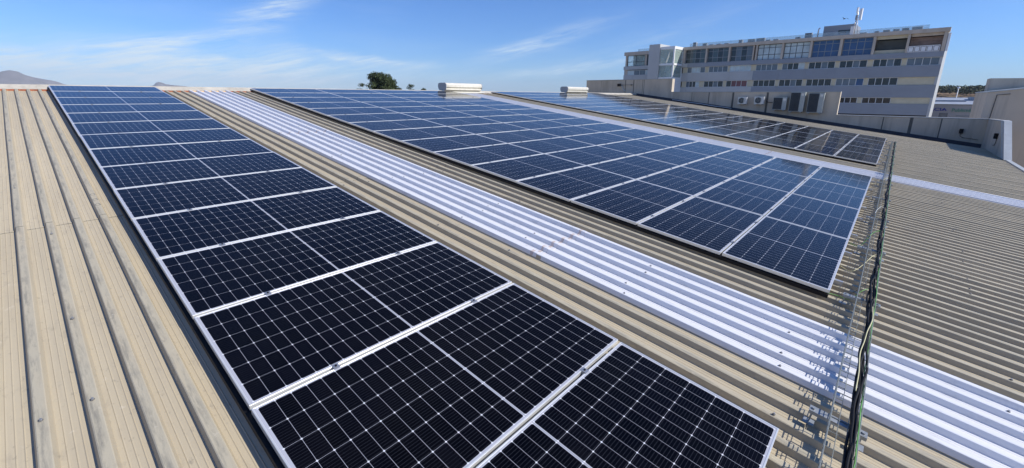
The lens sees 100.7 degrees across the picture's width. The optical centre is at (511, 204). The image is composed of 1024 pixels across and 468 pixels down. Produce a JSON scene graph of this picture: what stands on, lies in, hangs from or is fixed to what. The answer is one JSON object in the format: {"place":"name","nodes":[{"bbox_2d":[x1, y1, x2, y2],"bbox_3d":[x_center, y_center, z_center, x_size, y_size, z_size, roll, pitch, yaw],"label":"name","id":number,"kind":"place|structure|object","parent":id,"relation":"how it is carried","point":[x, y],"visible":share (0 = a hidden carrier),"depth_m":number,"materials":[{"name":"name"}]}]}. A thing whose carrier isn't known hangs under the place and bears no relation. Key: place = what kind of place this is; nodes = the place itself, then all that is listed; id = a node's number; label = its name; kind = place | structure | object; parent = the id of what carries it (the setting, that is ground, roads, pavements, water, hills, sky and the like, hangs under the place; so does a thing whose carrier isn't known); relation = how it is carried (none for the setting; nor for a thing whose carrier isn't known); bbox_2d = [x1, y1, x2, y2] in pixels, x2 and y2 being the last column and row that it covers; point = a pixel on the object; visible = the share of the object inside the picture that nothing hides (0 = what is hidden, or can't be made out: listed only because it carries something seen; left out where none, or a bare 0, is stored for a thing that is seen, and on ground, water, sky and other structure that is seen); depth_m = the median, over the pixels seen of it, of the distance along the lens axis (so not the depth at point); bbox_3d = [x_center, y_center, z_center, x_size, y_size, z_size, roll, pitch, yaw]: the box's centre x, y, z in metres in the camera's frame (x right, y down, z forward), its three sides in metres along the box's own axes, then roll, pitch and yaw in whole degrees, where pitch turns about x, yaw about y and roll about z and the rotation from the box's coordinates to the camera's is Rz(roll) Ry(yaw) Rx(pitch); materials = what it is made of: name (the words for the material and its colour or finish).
{"place":"outdoors","nodes":[
{"label":"outdoors","id":0,"kind":"place"},
{"bbox_2d":[0,70,64,84],"bbox_3d":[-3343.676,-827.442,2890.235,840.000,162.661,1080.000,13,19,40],"label":"mountain","id":1,"kind":"structure","parent":0,"point":[10,77],"depth_m":2829.83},
{"bbox_2d":[0,0,1023,91],"label":"sky","id":2,"kind":"structure","parent":0,"point":[498,45],"materials":[{"name":"blue"}]},
{"bbox_2d":[936,92,974,97],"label":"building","id":3,"kind":"structure","parent":0,"point":[946,95],"depth_m":276.86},
{"bbox_2d":[937,85,985,93],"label":"wood","id":4,"kind":"object","parent":3,"relation":"on","point":[970,89],"visible":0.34,"depth_m":274.58,"materials":[{"name":"green plant"}]},
{"label":"ground","id":5,"kind":"structure","parent":0,"visible":0},
{"bbox_2d":[366,71,398,89],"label":"pine tree","id":6,"kind":"object","parent":5,"relation":"on","point":[379,81],"visible":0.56,"depth_m":99.85,"materials":[{"name":"green plant"}]},
{"bbox_2d":[0,84,1023,467],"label":"warehouse","id":7,"kind":"structure","parent":5,"relation":"on","point":[104,360],"depth_m":3.86,"materials":[{"name":"beige metal"}]},
{"bbox_2d":[48,88,284,467],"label":"sealing strip","id":8,"kind":"object","parent":7,"relation":"on","point":[272,455],"visible":0.56,"depth_m":2.76,"materials":[{"name":"grey metal"}]},
{"bbox_2d":[98,112,340,369],"bbox_3d":[-5.370,-0.685,6.108,15.980,0.091,0.040,22,25,37],"label":"mounting rail","id":9,"kind":"object","parent":7,"relation":"attached to","point":[335,366],"visible":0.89,"depth_m":3.22,"materials":[{"name":"metal"}]},
{"bbox_2d":[48,85,162,91],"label":"solar panel","id":10,"kind":"object","parent":9,"relation":"on","point":[101,88],"visible":0.92,"depth_m":10.93,"materials":[{"name":"glass"}]},
{"bbox_2d":[52,91,172,97],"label":"solar panel","id":11,"kind":"object","parent":9,"relation":"on","point":[100,94],"visible":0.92,"depth_m":10.29,"materials":[{"name":"glass"}]},
{"bbox_2d":[56,97,185,104],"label":"solar panel","id":12,"kind":"object","parent":9,"relation":"on","point":[108,100],"visible":0.94,"depth_m":9.66,"materials":[{"name":"glass"}]},
{"bbox_2d":[60,104,197,113],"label":"solar panel","id":13,"kind":"object","parent":9,"relation":"on","point":[90,108],"visible":0.94,"depth_m":8.98,"materials":[{"name":"glass"}]},
{"bbox_2d":[66,111,212,123],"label":"solar panel","id":14,"kind":"object","parent":9,"relation":"on","point":[121,116],"visible":0.92,"depth_m":8.34,"materials":[{"name":"glass"}]},
{"bbox_2d":[72,119,228,136],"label":"solar panel","id":15,"kind":"object","parent":9,"relation":"on","point":[128,127],"visible":0.92,"depth_m":7.69,"materials":[{"name":"glass"}]},
{"bbox_2d":[79,128,249,148],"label":"solar panel","id":16,"kind":"object","parent":9,"relation":"on","point":[102,141],"visible":0.94,"depth_m":7.03,"materials":[{"name":"glass"}]},
{"bbox_2d":[88,139,272,168],"bbox_3d":[-4.995,-0.808,6.532,1.038,0.036,2.094,22,25,37],"label":"solar panel","id":17,"kind":"object","parent":9,"relation":"on","point":[104,157],"visible":0.94,"depth_m":6.38,"materials":[{"name":"glass"}]},
{"bbox_2d":[100,152,300,189],"bbox_3d":[-4.211,-0.501,5.890,1.038,0.036,2.094,22,25,37],"label":"solar panel","id":18,"kind":"object","parent":9,"relation":"on","point":[133,175],"visible":0.94,"depth_m":5.72,"materials":[{"name":"glass"}]},
{"bbox_2d":[113,167,336,220],"bbox_3d":[-3.431,-0.190,5.248,1.038,0.036,2.094,22,25,37],"label":"solar panel","id":19,"kind":"object","parent":9,"relation":"on","point":[147,201],"visible":0.94,"depth_m":5.06,"materials":[{"name":"glass"}]},
{"bbox_2d":[251,283,617,467],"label":"solar panel","id":20,"kind":"object","parent":9,"relation":"on","point":[472,385],"visible":1,"depth_m":2.48,"materials":[{"name":"glass"}]},
{"bbox_2d":[476,342,778,467],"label":"solar panel","id":21,"kind":"object","parent":9,"relation":"on","point":[621,405],"visible":1,"depth_m":2.40,"materials":[{"name":"glass"}]},
{"bbox_2d":[140,91,588,378],"bbox_3d":[-4.605,-0.895,6.941,15.980,0.091,0.040,22,25,37],"label":"mounting rail","id":22,"kind":"object","parent":7,"relation":"attached to","point":[584,370],"visible":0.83,"depth_m":3.41,"materials":[{"name":"metal"}]},
{"bbox_2d":[132,187,379,261],"bbox_3d":[-2.648,0.123,4.608,1.038,0.035,2.094,22,25,37],"label":"solar panel","id":23,"kind":"object","parent":22,"relation":"on","point":[171,234],"visible":0.94,"depth_m":4.40,"materials":[{"name":"glass"}]},
{"bbox_2d":[157,211,436,319],"bbox_3d":[-1.864,0.433,3.967,1.038,0.037,2.094,22,24,37],"label":"solar panel","id":24,"kind":"object","parent":22,"relation":"on","point":[205,281],"visible":0.94,"depth_m":3.72,"materials":[{"name":"glass"}]},
{"bbox_2d":[194,242,511,410],"bbox_3d":[-1.081,0.742,3.328,1.038,0.037,2.094,22,24,37],"label":"solar panel","id":25,"kind":"object","parent":22,"relation":"on","point":[264,348],"visible":0.97,"depth_m":3.04,"materials":[{"name":"glass"}]},
{"bbox_2d":[438,83,483,92],"bbox_3d":[-2.493,-5.671,20.713,0.840,0.460,2.520,13,19,40],"label":"ridge ventilator","id":26,"kind":"object","parent":7,"relation":"on","point":[461,87],"visible":0.9,"depth_m":20.38,"materials":[{"name":"white metal"}]},
{"bbox_2d":[252,90,828,297],"bbox_3d":[-2.622,-1.381,9.022,15.690,0.048,0.042,22,25,37],"label":"sealing strip","id":27,"kind":"object","parent":7,"relation":"on","point":[757,270],"visible":1,"depth_m":5.76,"materials":[{"name":"black metal"}]},
{"bbox_2d":[278,92,842,285],"bbox_3d":[-2.353,-1.514,9.393,15.980,0.091,0.040,22,25,37],"label":"mounting rail","id":28,"kind":"object","parent":7,"relation":"attached to","point":[838,282],"visible":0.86,"depth_m":4.59,"materials":[{"name":"metal"}]},
{"bbox_2d":[250,88,326,92],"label":"solar panel","id":29,"kind":"object","parent":28,"relation":"on","point":[269,90],"visible":0.95,"depth_m":14.16,"materials":[{"name":"glass"}]},
{"bbox_2d":[263,92,340,97],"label":"solar panel","id":30,"kind":"object","parent":28,"relation":"on","point":[275,95],"visible":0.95,"depth_m":13.55,"materials":[{"name":"glass"}]},
{"bbox_2d":[277,97,358,103],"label":"solar panel","id":31,"kind":"object","parent":28,"relation":"on","point":[291,100],"visible":0.92,"depth_m":12.94,"materials":[{"name":"glass"}]},
{"bbox_2d":[309,107,397,115],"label":"solar panel","id":32,"kind":"object","parent":28,"relation":"on","point":[347,111],"visible":0.95,"depth_m":11.61,"materials":[{"name":"glass"}]},
{"bbox_2d":[373,126,472,141],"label":"solar panel","id":33,"kind":"object","parent":28,"relation":"on","point":[399,135],"visible":0.95,"depth_m":9.67,"materials":[{"name":"glass"}]},
{"bbox_2d":[434,143,543,166],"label":"solar panel","id":34,"kind":"object","parent":28,"relation":"on","point":[470,157],"visible":0.95,"depth_m":8.38,"materials":[{"name":"glass"}]},
{"bbox_2d":[472,154,585,182],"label":"solar panel","id":35,"kind":"object","parent":28,"relation":"attached to","point":[515,170],"visible":0.94,"depth_m":7.73,"materials":[{"name":"glass"}]},
{"bbox_2d":[571,180,692,224],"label":"solar panel","id":36,"kind":"object","parent":28,"relation":"attached to","point":[635,202],"visible":0.97,"depth_m":6.42,"materials":[{"name":"glass"}]},
{"bbox_2d":[637,197,762,254],"bbox_3d":[2.716,0.228,5.971,1.038,0.037,2.094,22,24,37],"label":"solar panel","id":37,"kind":"object","parent":28,"relation":"on","point":[710,226],"visible":1,"depth_m":5.77,"materials":[{"name":"glass"}]},
{"bbox_2d":[374,101,857,238],"bbox_3d":[-0.948,-1.901,10.924,15.980,0.091,0.040,22,25,37],"label":"mounting rail","id":38,"kind":"object","parent":7,"relation":"attached to","point":[854,235],"visible":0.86,"depth_m":6.12,"materials":[{"name":"metal"}]},
{"bbox_2d":[363,101,431,106],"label":"solar panel","id":39,"kind":"object","parent":38,"relation":"on","point":[397,104],"visible":0.86,"depth_m":13.78,"materials":[{"name":"glass"}]},
{"bbox_2d":[402,111,476,118],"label":"solar panel","id":40,"kind":"object","parent":38,"relation":"on","point":[437,115],"visible":0.86,"depth_m":12.55,"materials":[{"name":"glass"}]},
{"bbox_2d":[508,137,595,153],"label":"solar panel","id":41,"kind":"object","parent":38,"relation":"on","point":[550,145],"visible":0.86,"depth_m":9.97,"materials":[{"name":"glass"}]},
{"bbox_2d":[588,155,678,179],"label":"solar panel","id":42,"kind":"object","parent":38,"relation":"on","point":[635,167],"visible":0.86,"depth_m":8.67,"materials":[{"name":"glass"}]},
{"bbox_2d":[637,166,730,196],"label":"solar panel","id":43,"kind":"object","parent":38,"relation":"on","point":[693,182],"visible":0.88,"depth_m":8.02,"materials":[{"name":"glass"}]},
{"bbox_2d":[695,179,789,216],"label":"solar panel","id":44,"kind":"object","parent":38,"relation":"on","point":[751,197],"visible":0.92,"depth_m":7.36,"materials":[{"name":"glass"}]},
{"bbox_2d":[766,193,859,239],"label":"solar panel","id":45,"kind":"object","parent":38,"relation":"on","point":[837,220],"visible":0.92,"depth_m":6.72,"materials":[{"name":"glass"}]},
{"bbox_2d":[404,101,862,220],"bbox_3d":[-0.183,-2.111,11.756,15.980,0.091,0.040,22,25,37],"label":"mounting rail","id":46,"kind":"object","parent":7,"relation":"attached to","point":[859,219],"visible":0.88,"depth_m":6.95,"materials":[{"name":"metal"}]},
{"bbox_2d":[345,97,412,101],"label":"solar panel","id":47,"kind":"object","parent":46,"relation":"on","point":[379,99],"visible":0.82,"depth_m":14.49,"materials":[{"name":"glass"}]},
{"bbox_2d":[380,106,452,112],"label":"solar panel","id":48,"kind":"object","parent":46,"relation":"on","point":[417,109],"visible":0.86,"depth_m":13.18,"materials":[{"name":"glass"}]},
{"bbox_2d":[423,117,501,125],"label":"solar panel","id":49,"kind":"object","parent":46,"relation":"on","point":[461,121],"visible":0.86,"depth_m":11.92,"materials":[{"name":"glass"}]},
{"bbox_2d":[448,123,529,133],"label":"solar panel","id":50,"kind":"object","parent":46,"relation":"on","point":[488,128],"visible":0.86,"depth_m":11.25,"materials":[{"name":"glass"}]},
{"bbox_2d":[476,130,558,142],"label":"solar panel","id":51,"kind":"object","parent":46,"relation":"on","point":[518,136],"visible":0.86,"depth_m":10.62,"materials":[{"name":"glass"}]},
{"bbox_2d":[546,145,633,165],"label":"solar panel","id":52,"kind":"object","parent":46,"relation":"on","point":[590,155],"visible":0.86,"depth_m":9.32,"materials":[{"name":"glass"}]},
{"bbox_2d":[460,135,851,256],"bbox_3d":[-1.589,-1.724,10.226,15.980,0.091,0.040,22,25,37],"label":"mounting rail","id":53,"kind":"object","parent":7,"relation":"attached to","point":[846,253],"visible":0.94,"depth_m":5.42,"materials":[{"name":"metal"}]},
{"bbox_2d":[292,102,376,109],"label":"solar panel","id":54,"kind":"object","parent":53,"relation":"on","point":[306,105],"visible":0.94,"depth_m":12.28,"materials":[{"name":"glass"}]},
{"bbox_2d":[328,113,419,123],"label":"solar panel","id":55,"kind":"object","parent":53,"relation":"on","point":[349,118],"visible":0.94,"depth_m":10.98,"materials":[{"name":"glass"}]},
{"bbox_2d":[349,119,443,131],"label":"solar panel","id":56,"kind":"object","parent":53,"relation":"on","point":[392,125],"visible":0.94,"depth_m":10.33,"materials":[{"name":"glass"}]},
{"bbox_2d":[401,134,506,153],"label":"solar panel","id":57,"kind":"object","parent":53,"relation":"on","point":[431,145],"visible":0.95,"depth_m":9.03,"materials":[{"name":"glass"}]},
{"bbox_2d":[516,166,634,201],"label":"solar panel","id":58,"kind":"object","parent":53,"relation":"on","point":[569,185],"visible":0.95,"depth_m":7.08,"materials":[{"name":"glass"}]},
{"bbox_2d":[722,216,848,292],"bbox_3d":[3.501,0.535,5.332,1.038,0.036,2.094,22,25,37],"label":"solar panel","id":59,"kind":"object","parent":53,"relation":"on","point":[812,258],"visible":1,"depth_m":5.11,"materials":[{"name":"glass"}]},
{"bbox_2d":[493,93,875,165],"bbox_3d":[4.838,-3.431,17.145,15.690,0.048,0.042,22,25,37],"label":"sealing strip","id":60,"kind":"object","parent":7,"relation":"on","point":[701,132],"visible":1,"depth_m":15.27,"materials":[{"name":"white metal"}]},
{"bbox_2d":[802,141,896,467],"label":"cable tray","id":61,"kind":"object","parent":7,"relation":"on","point":[831,419],"visible":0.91,"depth_m":3.21,"materials":[{"name":"metal"}]},
{"bbox_2d":[842,147,893,467],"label":"black cable","id":62,"kind":"object","parent":61,"relation":"in","point":[847,436],"visible":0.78,"depth_m":2.92,"materials":[{"name":"rubber"}]},
{"bbox_2d":[845,144,894,467],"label":"black cable","id":63,"kind":"object","parent":61,"relation":"in","point":[855,421],"visible":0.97,"depth_m":2.88,"materials":[{"name":"rubber"}]},
{"bbox_2d":[849,143,894,467],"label":"black cable","id":64,"kind":"object","parent":61,"relation":"in","point":[853,408],"visible":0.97,"depth_m":3.10,"materials":[{"name":"rubber"}]},
{"bbox_2d":[853,142,895,467],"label":"earth cable","id":65,"kind":"object","parent":61,"relation":"in","point":[868,349],"visible":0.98,"depth_m":2.83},
{"bbox_3d":[1.223,-2.497,13.287,15.980,0.091,0.040,22,25,37],"label":"rail","id":66,"kind":"object","parent":7,"relation":"attached to","visible":0},
{"bbox_2d":[531,126,599,136],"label":"solar panel","id":67,"kind":"object","parent":66,"relation":"on","point":[566,131],"visible":0.88,"depth_m":12.14,"materials":[{"name":"glass"}]},
{"bbox_2d":[563,132,634,144],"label":"solar panel","id":68,"kind":"object","parent":66,"relation":"on","point":[601,138],"visible":0.88,"depth_m":11.50,"materials":[{"name":"glass"}]},
{"bbox_2d":[637,147,710,165],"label":"solar panel","id":69,"kind":"object","parent":66,"relation":"on","point":[675,156],"visible":0.86,"depth_m":10.22,"materials":[{"name":"glass"}]},
{"bbox_2d":[682,156,755,178],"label":"solar panel","id":70,"kind":"object","parent":66,"relation":"on","point":[722,167],"visible":0.89,"depth_m":9.57,"materials":[{"name":"glass"}]},
{"bbox_3d":[0.458,-2.287,12.454,15.980,0.091,0.040,22,25,37],"label":"rail","id":71,"kind":"object","parent":7,"relation":"attached to","visible":0},
{"bbox_2d":[457,110,521,116],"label":"solar panel","id":72,"kind":"object","parent":71,"relation":"on","point":[478,113],"visible":0.86,"depth_m":14.09,"materials":[{"name":"glass"}]},
{"bbox_2d":[481,115,543,122],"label":"solar panel","id":73,"kind":"object","parent":71,"relation":"on","point":[511,118],"visible":0.85,"depth_m":13.42,"materials":[{"name":"glass"}]},
{"bbox_2d":[506,120,571,129],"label":"solar panel","id":74,"kind":"object","parent":71,"relation":"on","point":[539,124],"visible":0.86,"depth_m":12.81,"materials":[{"name":"glass"}]},
{"bbox_2d":[597,139,669,154],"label":"solar panel","id":75,"kind":"object","parent":71,"relation":"on","point":[636,147],"visible":0.88,"depth_m":10.87,"materials":[{"name":"glass"}]},
{"bbox_2d":[732,166,807,193],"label":"solar panel","id":76,"kind":"object","parent":71,"relation":"on","point":[776,179],"visible":0.92,"depth_m":8.93,"materials":[{"name":"glass"}]},
{"bbox_2d":[792,178,866,209],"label":"solar panel","id":77,"kind":"object","parent":71,"relation":"attached to","point":[838,194],"visible":0.94,"depth_m":8.27,"materials":[{"name":"glass"}]},
{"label":"rail","id":78,"kind":"object","parent":7,"relation":"attached to","visible":0},
{"bbox_2d":[549,118,605,125],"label":"solar panel","id":79,"kind":"object","parent":78,"relation":"attached to","point":[576,121],"visible":0.88,"depth_m":14.32,"materials":[{"name":"glass"}]},
{"bbox_2d":[577,123,634,131],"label":"solar panel","id":80,"kind":"object","parent":78,"relation":"attached to","point":[604,127],"visible":0.83,"depth_m":13.69,"materials":[{"name":"glass"}]},
{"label":"rail","id":81,"kind":"object","parent":7,"relation":"attached to","visible":0},
{"bbox_2d":[604,129,664,138],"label":"solar panel","id":82,"kind":"object","parent":81,"relation":"attached to","point":[634,133],"visible":0.85,"depth_m":13.04,"materials":[{"name":"glass"}]},
{"bbox_2d":[636,135,697,146],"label":"solar panel","id":83,"kind":"object","parent":81,"relation":"attached to","point":[668,140],"visible":0.88,"depth_m":12.39,"materials":[{"name":"glass"}]},
{"bbox_2d":[673,141,733,155],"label":"solar panel","id":84,"kind":"object","parent":81,"relation":"on","point":[705,148],"visible":0.89,"depth_m":11.77,"materials":[{"name":"glass"}]},
{"bbox_2d":[713,149,775,166],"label":"solar panel","id":85,"kind":"object","parent":81,"relation":"on","point":[748,157],"visible":0.89,"depth_m":11.12,"materials":[{"name":"glass"}]},
{"bbox_2d":[759,157,820,177],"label":"solar panel","id":86,"kind":"object","parent":81,"relation":"attached to","point":[793,167],"visible":0.92,"depth_m":10.47,"materials":[{"name":"glass"}]},
{"bbox_2d":[809,166,871,189],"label":"solar panel","id":87,"kind":"object","parent":81,"relation":"on","point":[850,179],"visible":0.92,"depth_m":9.83,"materials":[{"name":"glass"}]},
{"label":"rail","id":88,"kind":"object","parent":7,"relation":"attached to","visible":0},
{"bbox_2d":[759,137,804,148],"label":"solar panel","id":89,"kind":"object","parent":88,"relation":"on","point":[779,142],"visible":0.98,"depth_m":14.54,"materials":[{"name":"glass"}]},
{"bbox_2d":[834,150,879,164],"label":"solar panel","id":90,"kind":"object","parent":88,"relation":"on","point":[859,157],"visible":1,"depth_m":13.27,"materials":[{"name":"glass"}]},
{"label":"rail","id":91,"kind":"object","parent":7,"relation":"attached to","visible":0},
{"bbox_2d":[795,143,840,155],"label":"solar panel","id":92,"kind":"object","parent":91,"relation":"attached to","point":[818,149],"visible":0.97,"depth_m":13.91,"materials":[{"name":"glass"}]},
{"bbox_2d":[586,78,674,97],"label":"parapet wall","id":93,"kind":"structure","parent":5,"relation":"on","point":[659,87],"depth_m":33.82,"materials":[{"name":"concrete"}]},
{"bbox_2d":[671,91,841,121],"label":"parapet wall","id":94,"kind":"structure","parent":5,"relation":"on","point":[829,113],"depth_m":28.20,"materials":[{"name":"concrete"}]},
{"bbox_2d":[788,92,806,112],"bbox_3d":[18.024,-6.442,26.810,0.780,1.250,0.459,13,19,40],"label":"air conditioner","id":95,"kind":"object","parent":94,"relation":"attached to","point":[797,102],"visible":1,"depth_m":26.65,"materials":[{"name":"grey paint"}]},
{"bbox_2d":[806,93,825,113],"bbox_3d":[18.748,-6.235,26.197,0.800,1.240,0.459,13,19,40],"label":"air conditioner","id":96,"kind":"object","parent":94,"relation":"attached to","point":[815,103],"visible":1,"depth_m":26.04,"materials":[{"name":"grey paint"}]},
{"bbox_2d":[623,24,951,116],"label":"office building","id":97,"kind":"structure","parent":5,"relation":"on","point":[894,73],"depth_m":76.82,"materials":[{"name":"beige concrete"}]},
{"bbox_2d":[685,49,705,63],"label":"window","id":98,"kind":"structure","parent":97,"relation":"in","point":[692,56],"depth_m":93.19,"materials":[{"name":"teal glass"}]},
{"bbox_2d":[707,47,728,62],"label":"window","id":99,"kind":"structure","parent":97,"relation":"in","point":[714,54],"depth_m":89.91,"materials":[{"name":"teal glass"}]},
{"bbox_2d":[730,46,752,60],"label":"window","id":100,"kind":"structure","parent":97,"relation":"in","point":[742,53],"depth_m":86.69,"materials":[{"name":"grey glass"}]},
{"bbox_2d":[757,44,781,59],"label":"window","id":101,"kind":"structure","parent":97,"relation":"in","point":[770,51],"depth_m":83.24,"materials":[{"name":"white glass"}]},
{"bbox_2d":[783,41,810,58],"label":"window","id":102,"kind":"structure","parent":97,"relation":"in","point":[798,49],"depth_m":80.06,"materials":[{"name":"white glass"}]},
{"bbox_2d":[811,39,840,56],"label":"window","id":103,"kind":"structure","parent":97,"relation":"in","point":[827,48],"depth_m":76.94,"materials":[{"name":"blue glass"}]},
{"bbox_2d":[841,37,873,55],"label":"window","id":104,"kind":"structure","parent":97,"relation":"in","point":[855,46],"depth_m":73.79,"materials":[{"name":"blue glass"}]},
{"bbox_2d":[906,57,939,65],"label":"window","id":105,"kind":"structure","parent":97,"relation":"in","point":[924,60],"depth_m":68.36,"materials":[{"name":"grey glass"}]},
{"bbox_2d":[835,115,988,143],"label":"parapet wall","id":106,"kind":"structure","parent":5,"relation":"on","point":[948,127],"depth_m":23.27,"materials":[{"name":"concrete"}]},
{"bbox_2d":[931,97,974,117],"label":"commercial building","id":107,"kind":"structure","parent":5,"relation":"on","point":[954,107],"depth_m":87.08,"materials":[{"name":"grey metal"}]},
{"bbox_2d":[969,78,1023,167],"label":"neighbouring building","id":108,"kind":"structure","parent":5,"relation":"on","point":[1000,98],"depth_m":22.25,"materials":[{"name":"concrete"}]},
{"bbox_2d":[981,119,1011,160],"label":"parapet wall","id":109,"kind":"structure","parent":5,"relation":"on","point":[1001,148],"depth_m":18.61,"materials":[{"name":"concrete"}]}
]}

